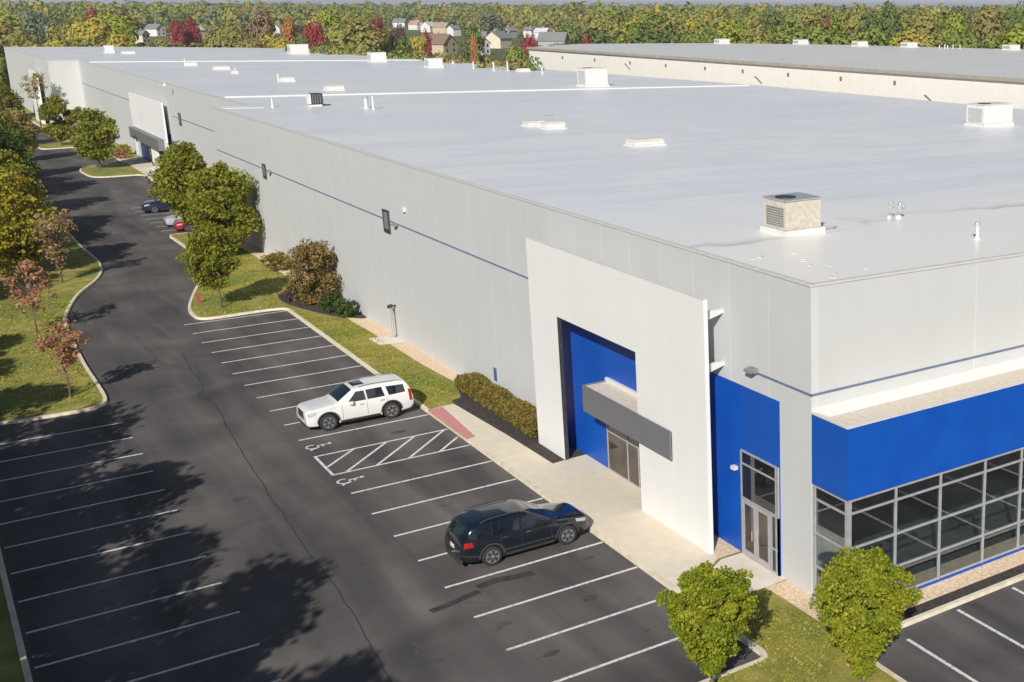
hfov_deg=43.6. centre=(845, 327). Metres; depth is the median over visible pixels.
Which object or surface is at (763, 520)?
door
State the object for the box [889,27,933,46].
background tree
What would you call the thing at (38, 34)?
background tree
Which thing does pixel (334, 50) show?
background tree
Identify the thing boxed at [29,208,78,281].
young tree
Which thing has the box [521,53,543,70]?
background tree
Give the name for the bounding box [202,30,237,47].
background tree
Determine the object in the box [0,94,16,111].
verge tree
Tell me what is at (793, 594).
gravel strip
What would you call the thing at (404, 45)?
background tree
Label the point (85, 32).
background tree
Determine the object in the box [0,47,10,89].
background tree
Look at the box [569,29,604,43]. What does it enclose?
background tree
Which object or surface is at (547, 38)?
house
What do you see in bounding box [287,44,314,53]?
rooftop unit
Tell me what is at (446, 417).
tactile ramp
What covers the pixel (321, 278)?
shrub
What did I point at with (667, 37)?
background tree
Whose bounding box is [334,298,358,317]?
ball shrub
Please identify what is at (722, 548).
gravel strip
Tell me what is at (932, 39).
background tree
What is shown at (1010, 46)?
rooftop unit
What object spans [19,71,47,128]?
twiggy tree
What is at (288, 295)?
shrub
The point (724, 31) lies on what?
background tree
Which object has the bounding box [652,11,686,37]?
background tree
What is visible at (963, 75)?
neighbouring warehouse
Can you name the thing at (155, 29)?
house
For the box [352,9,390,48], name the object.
background tree
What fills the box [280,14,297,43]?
background tree
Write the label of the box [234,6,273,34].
background tree
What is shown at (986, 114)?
rooftop unit
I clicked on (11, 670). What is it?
lawn
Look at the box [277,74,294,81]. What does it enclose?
roof hatch
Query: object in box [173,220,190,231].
parked car
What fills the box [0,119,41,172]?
verge tree
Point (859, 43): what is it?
rooftop unit
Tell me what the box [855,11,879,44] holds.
background tree
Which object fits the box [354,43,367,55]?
background tree
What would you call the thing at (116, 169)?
lawn
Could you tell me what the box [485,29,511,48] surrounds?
house
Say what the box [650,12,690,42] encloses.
background tree
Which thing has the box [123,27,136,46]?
background tree
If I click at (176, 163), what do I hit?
dense tree
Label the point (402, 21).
house
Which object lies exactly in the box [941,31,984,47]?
background tree
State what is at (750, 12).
background tree
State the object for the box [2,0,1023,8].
sky
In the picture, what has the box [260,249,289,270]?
shrub
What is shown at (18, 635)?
kerb
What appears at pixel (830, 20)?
background tree
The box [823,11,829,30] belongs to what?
background tree
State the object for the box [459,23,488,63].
background tree
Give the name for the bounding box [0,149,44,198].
verge tree
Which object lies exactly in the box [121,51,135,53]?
roof hatch
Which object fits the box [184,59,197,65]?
roof hatch
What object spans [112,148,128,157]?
shrub
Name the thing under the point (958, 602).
kerb
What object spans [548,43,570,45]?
background tree
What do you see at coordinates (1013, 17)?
background tree
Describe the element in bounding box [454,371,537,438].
clipped hedge
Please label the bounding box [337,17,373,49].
background tree
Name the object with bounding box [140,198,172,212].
parked suv
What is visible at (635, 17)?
background tree
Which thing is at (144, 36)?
house
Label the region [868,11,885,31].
background tree
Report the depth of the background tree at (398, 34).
392.56 m
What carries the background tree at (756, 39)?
on the ground at (497, 53)
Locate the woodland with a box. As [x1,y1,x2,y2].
[0,0,1020,52]
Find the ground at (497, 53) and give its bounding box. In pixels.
[137,24,572,63]
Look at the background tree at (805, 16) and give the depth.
361.69 m
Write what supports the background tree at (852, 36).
on the ground at (497, 53)
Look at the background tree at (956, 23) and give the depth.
329.65 m
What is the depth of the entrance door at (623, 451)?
52.41 m
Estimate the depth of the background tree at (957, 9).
377.25 m
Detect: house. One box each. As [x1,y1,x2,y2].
[134,28,150,43]
[144,23,165,35]
[197,26,204,37]
[273,23,283,34]
[392,18,407,26]
[408,19,422,29]
[419,32,457,53]
[420,21,433,31]
[432,21,449,33]
[446,24,460,35]
[465,37,490,54]
[469,30,487,36]
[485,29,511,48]
[504,26,517,37]
[522,25,534,37]
[533,26,551,39]
[537,30,569,45]
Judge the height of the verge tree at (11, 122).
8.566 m
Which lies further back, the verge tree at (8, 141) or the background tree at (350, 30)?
the background tree at (350, 30)
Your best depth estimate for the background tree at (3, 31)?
336.94 m
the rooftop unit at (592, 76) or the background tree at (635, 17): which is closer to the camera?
the rooftop unit at (592, 76)
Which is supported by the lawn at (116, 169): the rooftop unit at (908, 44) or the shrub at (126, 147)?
the shrub at (126, 147)
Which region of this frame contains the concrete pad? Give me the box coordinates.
[369,335,404,344]
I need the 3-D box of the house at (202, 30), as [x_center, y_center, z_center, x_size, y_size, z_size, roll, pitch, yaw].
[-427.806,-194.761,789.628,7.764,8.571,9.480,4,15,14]
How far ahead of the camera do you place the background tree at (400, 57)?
232.41 m
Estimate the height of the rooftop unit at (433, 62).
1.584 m
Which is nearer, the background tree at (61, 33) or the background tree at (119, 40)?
the background tree at (119, 40)
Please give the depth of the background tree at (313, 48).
259.40 m
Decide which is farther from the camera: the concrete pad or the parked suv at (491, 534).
the concrete pad
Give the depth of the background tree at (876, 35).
297.33 m
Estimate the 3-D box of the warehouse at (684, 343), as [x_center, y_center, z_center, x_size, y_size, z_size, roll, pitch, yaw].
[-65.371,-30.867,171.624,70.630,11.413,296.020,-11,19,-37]
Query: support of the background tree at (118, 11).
on the ground at (497, 53)
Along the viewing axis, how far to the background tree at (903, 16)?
364.91 m
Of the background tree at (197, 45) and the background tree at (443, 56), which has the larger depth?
the background tree at (197, 45)
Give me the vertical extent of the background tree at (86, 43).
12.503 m
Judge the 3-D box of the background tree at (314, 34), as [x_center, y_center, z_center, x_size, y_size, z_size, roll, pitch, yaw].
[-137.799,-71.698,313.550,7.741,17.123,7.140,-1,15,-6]
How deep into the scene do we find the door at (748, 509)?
44.91 m
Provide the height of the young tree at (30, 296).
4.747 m
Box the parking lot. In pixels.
[0,123,1023,681]
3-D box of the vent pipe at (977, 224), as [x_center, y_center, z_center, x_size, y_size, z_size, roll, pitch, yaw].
[5.282,-3.869,48.265,0.293,0.760,0.308,-11,19,-37]
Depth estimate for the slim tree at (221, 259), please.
80.90 m
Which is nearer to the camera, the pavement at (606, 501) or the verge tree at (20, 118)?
the pavement at (606, 501)
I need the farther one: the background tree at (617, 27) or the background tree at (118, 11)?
the background tree at (118, 11)
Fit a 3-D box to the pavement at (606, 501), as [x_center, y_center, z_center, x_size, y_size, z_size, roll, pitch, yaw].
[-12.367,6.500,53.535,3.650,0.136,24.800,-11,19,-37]
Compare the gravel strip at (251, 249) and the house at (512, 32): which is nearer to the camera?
the gravel strip at (251, 249)
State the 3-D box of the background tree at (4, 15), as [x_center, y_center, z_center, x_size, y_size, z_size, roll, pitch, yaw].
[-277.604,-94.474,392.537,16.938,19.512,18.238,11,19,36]
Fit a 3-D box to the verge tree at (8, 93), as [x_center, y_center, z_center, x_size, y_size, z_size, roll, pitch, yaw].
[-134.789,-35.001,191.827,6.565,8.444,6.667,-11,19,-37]
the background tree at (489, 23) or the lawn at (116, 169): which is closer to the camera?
the lawn at (116, 169)
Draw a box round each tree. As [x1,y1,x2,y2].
[0,8,25,27]
[0,19,8,34]
[0,20,40,46]
[0,39,22,88]
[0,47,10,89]
[0,84,26,113]
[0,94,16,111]
[0,108,26,135]
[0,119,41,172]
[0,127,30,174]
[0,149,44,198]
[0,169,63,275]
[1,108,42,153]
[2,259,58,331]
[3,30,35,45]
[9,37,39,46]
[18,7,51,45]
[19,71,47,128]
[28,37,67,46]
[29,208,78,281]
[34,318,89,396]
[37,94,74,145]
[43,20,73,45]
[63,106,85,137]
[64,36,88,46]
[66,15,117,45]
[68,11,97,23]
[69,107,120,168]
[70,22,110,46]
[82,40,102,46]
[83,3,96,23]
[95,39,108,45]
[97,6,126,19]
[97,14,150,46]
[101,31,137,46]
[108,7,129,22]
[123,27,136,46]
[145,140,207,232]
[153,39,170,46]
[163,42,184,46]
[167,19,186,46]
[169,10,199,46]
[175,219,241,306]
[182,42,206,46]
[183,160,262,247]
[184,15,202,46]
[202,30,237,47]
[205,25,245,37]
[208,22,245,45]
[232,36,268,47]
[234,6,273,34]
[244,5,276,42]
[259,32,289,48]
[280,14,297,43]
[283,35,312,50]
[300,20,329,50]
[308,42,325,52]
[310,40,334,53]
[315,5,346,49]
[325,42,353,54]
[331,18,388,55]
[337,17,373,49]
[339,44,359,53]
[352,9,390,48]
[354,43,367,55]
[367,13,389,54]
[388,50,411,58]
[389,23,405,54]
[392,36,413,56]
[407,33,426,58]
[408,50,429,59]
[413,12,443,22]
[419,28,432,57]
[432,50,448,62]
[433,9,453,21]
[445,54,465,62]
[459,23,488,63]
[469,33,479,62]
[473,9,507,33]
[474,60,497,67]
[483,57,503,65]
[499,57,530,69]
[503,44,530,66]
[519,31,537,57]
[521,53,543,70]
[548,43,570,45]
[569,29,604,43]
[577,9,615,40]
[580,32,590,43]
[592,26,623,43]
[599,18,628,43]
[603,8,629,23]
[611,15,653,43]
[623,13,653,41]
[625,20,665,43]
[630,9,660,27]
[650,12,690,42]
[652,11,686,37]
[656,25,682,42]
[656,560,759,681]
[680,15,703,34]
[682,31,716,42]
[689,21,719,41]
[704,4,734,33]
[709,18,750,42]
[717,24,744,38]
[736,8,772,37]
[740,30,786,43]
[742,15,776,41]
[757,6,783,35]
[773,17,810,43]
[778,29,811,43]
[783,7,821,43]
[797,15,828,33]
[801,25,851,44]
[807,544,923,681]
[816,12,838,26]
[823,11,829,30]
[828,13,849,35]
[838,2,869,36]
[839,31,862,44]
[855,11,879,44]
[855,25,894,45]
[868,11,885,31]
[875,0,903,45]
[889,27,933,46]
[898,12,915,30]
[901,8,942,39]
[911,9,941,36]
[916,29,956,46]
[939,11,970,37]
[941,6,969,35]
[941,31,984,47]
[964,23,981,37]
[969,13,980,29]
[970,4,1004,46]
[977,33,1009,48]
[994,15,1021,37]
[998,8,1012,20]
[1000,22,1023,49]
[1001,0,1023,48]
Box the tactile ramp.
[428,407,475,437]
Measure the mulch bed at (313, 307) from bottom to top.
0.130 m
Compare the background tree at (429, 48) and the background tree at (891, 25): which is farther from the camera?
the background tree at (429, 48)
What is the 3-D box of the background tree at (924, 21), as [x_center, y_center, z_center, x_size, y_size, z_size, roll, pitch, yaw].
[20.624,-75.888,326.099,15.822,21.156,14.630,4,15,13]
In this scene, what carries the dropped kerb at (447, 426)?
on the parking lot
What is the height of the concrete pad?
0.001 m
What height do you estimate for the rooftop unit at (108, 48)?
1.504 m
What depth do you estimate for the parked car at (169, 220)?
112.82 m
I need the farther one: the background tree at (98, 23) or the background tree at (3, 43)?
the background tree at (98, 23)
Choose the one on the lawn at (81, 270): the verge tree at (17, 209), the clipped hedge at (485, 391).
the verge tree at (17, 209)
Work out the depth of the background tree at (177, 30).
511.35 m
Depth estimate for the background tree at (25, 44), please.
273.83 m
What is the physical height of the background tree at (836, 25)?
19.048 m
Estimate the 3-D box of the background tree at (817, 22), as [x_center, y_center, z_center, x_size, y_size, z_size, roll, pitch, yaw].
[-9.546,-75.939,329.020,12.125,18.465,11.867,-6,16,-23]
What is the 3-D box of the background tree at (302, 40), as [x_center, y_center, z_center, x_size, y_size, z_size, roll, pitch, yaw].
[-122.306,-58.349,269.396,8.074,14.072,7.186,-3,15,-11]
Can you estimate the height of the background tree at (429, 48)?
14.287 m
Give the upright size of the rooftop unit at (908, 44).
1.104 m
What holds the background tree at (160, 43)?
on the ground at (497, 53)
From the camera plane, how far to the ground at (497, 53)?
748.14 m
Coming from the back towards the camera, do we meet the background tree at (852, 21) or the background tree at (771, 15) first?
the background tree at (771, 15)
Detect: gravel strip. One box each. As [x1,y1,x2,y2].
[239,241,296,282]
[348,317,456,380]
[713,534,739,557]
[765,550,1023,628]
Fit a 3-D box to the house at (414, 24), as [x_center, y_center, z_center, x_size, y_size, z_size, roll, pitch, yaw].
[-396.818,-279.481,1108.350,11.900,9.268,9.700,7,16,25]
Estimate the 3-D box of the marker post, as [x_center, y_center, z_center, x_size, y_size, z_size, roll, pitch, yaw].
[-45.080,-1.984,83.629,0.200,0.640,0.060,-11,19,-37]
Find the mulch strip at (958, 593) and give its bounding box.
[897,564,1023,620]
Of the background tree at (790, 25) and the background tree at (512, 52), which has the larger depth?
the background tree at (790, 25)
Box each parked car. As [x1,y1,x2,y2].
[163,214,182,224]
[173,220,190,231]
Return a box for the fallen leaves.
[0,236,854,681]
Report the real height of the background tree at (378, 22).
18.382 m
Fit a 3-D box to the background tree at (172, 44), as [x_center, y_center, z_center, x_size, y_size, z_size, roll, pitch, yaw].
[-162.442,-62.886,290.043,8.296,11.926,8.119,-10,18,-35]
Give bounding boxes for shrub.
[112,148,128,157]
[113,144,132,152]
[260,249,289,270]
[277,286,299,300]
[282,238,341,304]
[318,290,343,311]
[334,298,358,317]
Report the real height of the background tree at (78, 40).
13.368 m
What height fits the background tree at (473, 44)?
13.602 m
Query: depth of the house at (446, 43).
533.62 m
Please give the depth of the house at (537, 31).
766.59 m
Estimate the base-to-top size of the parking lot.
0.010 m
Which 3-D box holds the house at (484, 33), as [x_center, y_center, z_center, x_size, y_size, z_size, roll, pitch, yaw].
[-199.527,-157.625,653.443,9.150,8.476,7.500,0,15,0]
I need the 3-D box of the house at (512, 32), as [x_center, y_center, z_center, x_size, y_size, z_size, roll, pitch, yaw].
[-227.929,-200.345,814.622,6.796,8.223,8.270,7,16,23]
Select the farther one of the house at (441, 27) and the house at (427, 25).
the house at (427, 25)
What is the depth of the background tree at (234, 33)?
319.82 m
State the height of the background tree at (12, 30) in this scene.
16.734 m
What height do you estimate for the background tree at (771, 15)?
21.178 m
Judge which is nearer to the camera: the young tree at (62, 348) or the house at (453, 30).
the young tree at (62, 348)
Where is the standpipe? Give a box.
[387,304,395,337]
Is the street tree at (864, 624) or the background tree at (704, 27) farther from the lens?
the background tree at (704, 27)
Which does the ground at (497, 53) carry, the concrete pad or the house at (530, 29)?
the house at (530, 29)
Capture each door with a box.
[606,424,640,488]
[742,498,756,561]
[756,506,770,570]
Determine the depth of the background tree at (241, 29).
363.56 m
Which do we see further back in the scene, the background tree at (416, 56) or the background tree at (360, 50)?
the background tree at (360, 50)
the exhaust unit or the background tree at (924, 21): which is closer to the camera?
the exhaust unit
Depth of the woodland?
923.10 m
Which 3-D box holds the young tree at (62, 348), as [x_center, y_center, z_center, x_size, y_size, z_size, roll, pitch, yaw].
[-40.957,1.675,63.002,2.523,4.302,2.331,-11,19,-37]
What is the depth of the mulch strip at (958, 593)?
42.62 m
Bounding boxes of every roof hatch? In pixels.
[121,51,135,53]
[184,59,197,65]
[212,66,230,69]
[231,68,238,73]
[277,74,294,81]
[322,85,345,90]
[516,68,530,71]
[521,120,543,126]
[539,115,566,128]
[623,137,666,146]
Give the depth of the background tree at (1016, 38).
290.93 m
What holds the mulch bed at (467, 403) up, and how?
on the lawn at (116, 169)
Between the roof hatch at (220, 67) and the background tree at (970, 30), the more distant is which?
the background tree at (970, 30)
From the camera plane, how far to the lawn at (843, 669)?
38.66 m
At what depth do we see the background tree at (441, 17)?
1207.29 m
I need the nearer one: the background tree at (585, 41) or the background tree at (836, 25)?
the background tree at (585, 41)
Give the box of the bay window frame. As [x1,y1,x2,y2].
[812,447,1023,596]
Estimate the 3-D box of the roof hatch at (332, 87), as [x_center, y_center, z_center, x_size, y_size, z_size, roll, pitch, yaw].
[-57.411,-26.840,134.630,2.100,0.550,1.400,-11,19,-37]
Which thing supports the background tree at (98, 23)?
on the ground at (497, 53)
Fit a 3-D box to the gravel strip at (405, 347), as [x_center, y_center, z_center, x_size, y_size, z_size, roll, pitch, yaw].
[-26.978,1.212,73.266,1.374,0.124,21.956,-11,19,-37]
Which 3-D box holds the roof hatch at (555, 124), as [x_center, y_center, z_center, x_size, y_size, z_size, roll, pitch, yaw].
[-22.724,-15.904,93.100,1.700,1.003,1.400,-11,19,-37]
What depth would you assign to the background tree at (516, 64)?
191.98 m
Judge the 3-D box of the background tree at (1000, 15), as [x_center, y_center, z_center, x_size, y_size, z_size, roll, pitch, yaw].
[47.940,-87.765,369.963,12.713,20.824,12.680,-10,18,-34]
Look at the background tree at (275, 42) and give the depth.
300.12 m
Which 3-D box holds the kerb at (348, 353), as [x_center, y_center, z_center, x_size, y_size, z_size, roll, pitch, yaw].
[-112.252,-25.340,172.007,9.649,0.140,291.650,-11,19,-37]
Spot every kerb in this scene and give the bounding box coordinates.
[0,202,107,424]
[0,549,32,681]
[31,121,428,411]
[426,411,466,441]
[467,438,767,681]
[875,573,1023,681]
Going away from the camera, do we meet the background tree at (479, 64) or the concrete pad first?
the concrete pad
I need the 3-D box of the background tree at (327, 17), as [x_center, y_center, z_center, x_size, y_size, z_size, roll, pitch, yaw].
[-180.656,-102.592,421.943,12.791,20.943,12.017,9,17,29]
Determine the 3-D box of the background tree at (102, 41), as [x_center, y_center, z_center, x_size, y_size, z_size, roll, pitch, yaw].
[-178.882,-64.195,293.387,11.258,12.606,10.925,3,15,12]
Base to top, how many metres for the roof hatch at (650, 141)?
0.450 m
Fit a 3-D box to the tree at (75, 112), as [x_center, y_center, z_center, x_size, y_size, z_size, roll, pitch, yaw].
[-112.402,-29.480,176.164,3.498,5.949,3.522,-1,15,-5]
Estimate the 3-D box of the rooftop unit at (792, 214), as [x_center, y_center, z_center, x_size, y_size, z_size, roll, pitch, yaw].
[-1.722,-4.732,49.639,3.195,1.534,1.840,-11,19,-37]
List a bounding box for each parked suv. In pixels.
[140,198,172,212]
[296,373,413,430]
[445,499,587,565]
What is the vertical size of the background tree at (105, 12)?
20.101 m
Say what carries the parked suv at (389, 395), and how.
on the parking lot
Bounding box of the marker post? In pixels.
[196,294,200,302]
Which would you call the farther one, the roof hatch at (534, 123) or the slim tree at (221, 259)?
the roof hatch at (534, 123)
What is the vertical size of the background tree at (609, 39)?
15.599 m
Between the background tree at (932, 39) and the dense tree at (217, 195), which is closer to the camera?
the dense tree at (217, 195)
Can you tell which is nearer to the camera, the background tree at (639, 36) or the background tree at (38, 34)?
the background tree at (639, 36)
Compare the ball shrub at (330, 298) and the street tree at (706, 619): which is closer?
the street tree at (706, 619)
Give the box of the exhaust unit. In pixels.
[306,93,329,105]
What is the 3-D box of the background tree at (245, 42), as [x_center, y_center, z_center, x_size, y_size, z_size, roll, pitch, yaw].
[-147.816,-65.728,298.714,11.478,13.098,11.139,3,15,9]
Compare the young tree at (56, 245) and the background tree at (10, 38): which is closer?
the young tree at (56, 245)
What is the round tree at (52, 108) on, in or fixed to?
on the lawn at (116, 169)
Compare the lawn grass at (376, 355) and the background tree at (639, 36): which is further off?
the background tree at (639, 36)
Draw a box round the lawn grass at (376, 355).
[0,235,895,681]
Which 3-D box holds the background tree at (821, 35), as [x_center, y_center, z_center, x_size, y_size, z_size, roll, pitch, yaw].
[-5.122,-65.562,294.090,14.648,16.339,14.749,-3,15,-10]
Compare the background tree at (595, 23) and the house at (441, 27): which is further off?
the house at (441, 27)
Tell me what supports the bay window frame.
in the warehouse at (684, 343)
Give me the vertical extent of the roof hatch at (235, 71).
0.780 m
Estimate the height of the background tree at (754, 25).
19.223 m
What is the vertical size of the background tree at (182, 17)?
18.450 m
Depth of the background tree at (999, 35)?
309.61 m
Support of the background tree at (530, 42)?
on the ground at (497, 53)
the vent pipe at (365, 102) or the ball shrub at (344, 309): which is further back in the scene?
the vent pipe at (365, 102)
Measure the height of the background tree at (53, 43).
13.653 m
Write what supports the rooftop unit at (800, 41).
on the neighbouring warehouse at (963, 75)
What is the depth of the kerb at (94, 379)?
65.54 m
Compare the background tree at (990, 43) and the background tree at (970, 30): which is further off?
the background tree at (970, 30)
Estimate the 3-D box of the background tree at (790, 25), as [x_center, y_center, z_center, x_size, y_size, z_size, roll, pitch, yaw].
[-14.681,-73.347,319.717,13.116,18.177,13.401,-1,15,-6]
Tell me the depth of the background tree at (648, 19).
369.48 m
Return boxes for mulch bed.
[278,289,365,318]
[452,390,585,462]
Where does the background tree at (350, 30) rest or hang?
on the ground at (497, 53)
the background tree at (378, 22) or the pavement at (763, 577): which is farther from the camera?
the background tree at (378, 22)
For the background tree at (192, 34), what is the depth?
521.65 m
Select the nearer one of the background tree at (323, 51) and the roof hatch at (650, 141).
the roof hatch at (650, 141)
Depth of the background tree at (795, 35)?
294.65 m
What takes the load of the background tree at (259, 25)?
on the ground at (497, 53)
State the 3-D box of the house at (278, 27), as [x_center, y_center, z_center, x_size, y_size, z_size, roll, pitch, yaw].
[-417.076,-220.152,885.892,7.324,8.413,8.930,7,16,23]
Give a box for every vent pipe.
[363,96,368,107]
[974,221,979,239]
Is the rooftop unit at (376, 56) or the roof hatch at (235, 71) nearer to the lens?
the roof hatch at (235, 71)
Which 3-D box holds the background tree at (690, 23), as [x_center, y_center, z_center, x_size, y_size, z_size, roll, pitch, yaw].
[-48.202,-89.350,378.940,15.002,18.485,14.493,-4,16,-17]
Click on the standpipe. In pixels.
(390, 306)
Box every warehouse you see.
[4,47,1023,598]
[527,43,1023,108]
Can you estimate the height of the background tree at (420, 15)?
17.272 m
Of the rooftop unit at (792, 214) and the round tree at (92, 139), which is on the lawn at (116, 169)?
the round tree at (92, 139)
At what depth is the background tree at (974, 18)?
368.06 m
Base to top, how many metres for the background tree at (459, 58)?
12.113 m
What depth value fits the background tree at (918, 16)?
371.88 m
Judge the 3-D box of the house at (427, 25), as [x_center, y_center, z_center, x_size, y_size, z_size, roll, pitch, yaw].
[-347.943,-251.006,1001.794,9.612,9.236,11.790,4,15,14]
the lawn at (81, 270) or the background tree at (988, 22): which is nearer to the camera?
the lawn at (81, 270)
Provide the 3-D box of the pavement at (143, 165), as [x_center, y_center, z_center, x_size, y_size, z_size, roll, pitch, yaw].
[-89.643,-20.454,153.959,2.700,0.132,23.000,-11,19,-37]
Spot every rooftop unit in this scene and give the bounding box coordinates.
[103,45,120,52]
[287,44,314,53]
[367,52,387,61]
[424,58,443,67]
[576,67,613,86]
[714,39,731,43]
[760,192,836,236]
[792,39,808,44]
[851,41,868,45]
[900,42,917,46]
[964,102,1015,126]
[1001,44,1020,49]
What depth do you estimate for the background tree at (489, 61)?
206.63 m
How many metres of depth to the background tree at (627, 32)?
326.76 m
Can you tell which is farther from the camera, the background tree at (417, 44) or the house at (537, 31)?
the house at (537, 31)
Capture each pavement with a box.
[121,158,155,177]
[437,404,740,577]
[665,553,784,592]
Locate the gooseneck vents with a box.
[887,201,904,218]
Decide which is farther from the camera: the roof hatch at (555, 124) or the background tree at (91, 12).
the background tree at (91, 12)
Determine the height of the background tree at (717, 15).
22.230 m
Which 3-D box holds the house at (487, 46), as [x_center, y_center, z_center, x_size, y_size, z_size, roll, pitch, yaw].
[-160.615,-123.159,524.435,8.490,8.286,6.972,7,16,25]
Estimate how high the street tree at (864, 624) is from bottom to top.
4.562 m
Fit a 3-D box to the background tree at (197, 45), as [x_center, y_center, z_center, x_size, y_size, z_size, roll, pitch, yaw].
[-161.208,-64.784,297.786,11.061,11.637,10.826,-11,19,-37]
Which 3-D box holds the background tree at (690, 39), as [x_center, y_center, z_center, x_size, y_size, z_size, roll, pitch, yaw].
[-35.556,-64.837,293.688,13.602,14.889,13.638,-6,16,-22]
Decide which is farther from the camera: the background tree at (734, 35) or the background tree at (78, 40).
the background tree at (734, 35)
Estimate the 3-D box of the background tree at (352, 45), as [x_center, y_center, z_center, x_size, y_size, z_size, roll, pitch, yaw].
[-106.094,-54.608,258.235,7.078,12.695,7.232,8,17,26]
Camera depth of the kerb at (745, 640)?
45.51 m
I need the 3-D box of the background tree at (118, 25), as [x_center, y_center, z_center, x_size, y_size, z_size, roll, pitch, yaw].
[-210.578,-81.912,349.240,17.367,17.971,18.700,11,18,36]
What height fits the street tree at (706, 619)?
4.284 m
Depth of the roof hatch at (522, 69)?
186.93 m
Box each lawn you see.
[0,201,102,421]
[0,576,24,681]
[3,94,467,438]
[713,552,907,681]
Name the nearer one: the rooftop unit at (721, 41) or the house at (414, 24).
the rooftop unit at (721, 41)
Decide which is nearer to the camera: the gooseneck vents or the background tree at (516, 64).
the gooseneck vents
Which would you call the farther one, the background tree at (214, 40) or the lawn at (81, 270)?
the background tree at (214, 40)

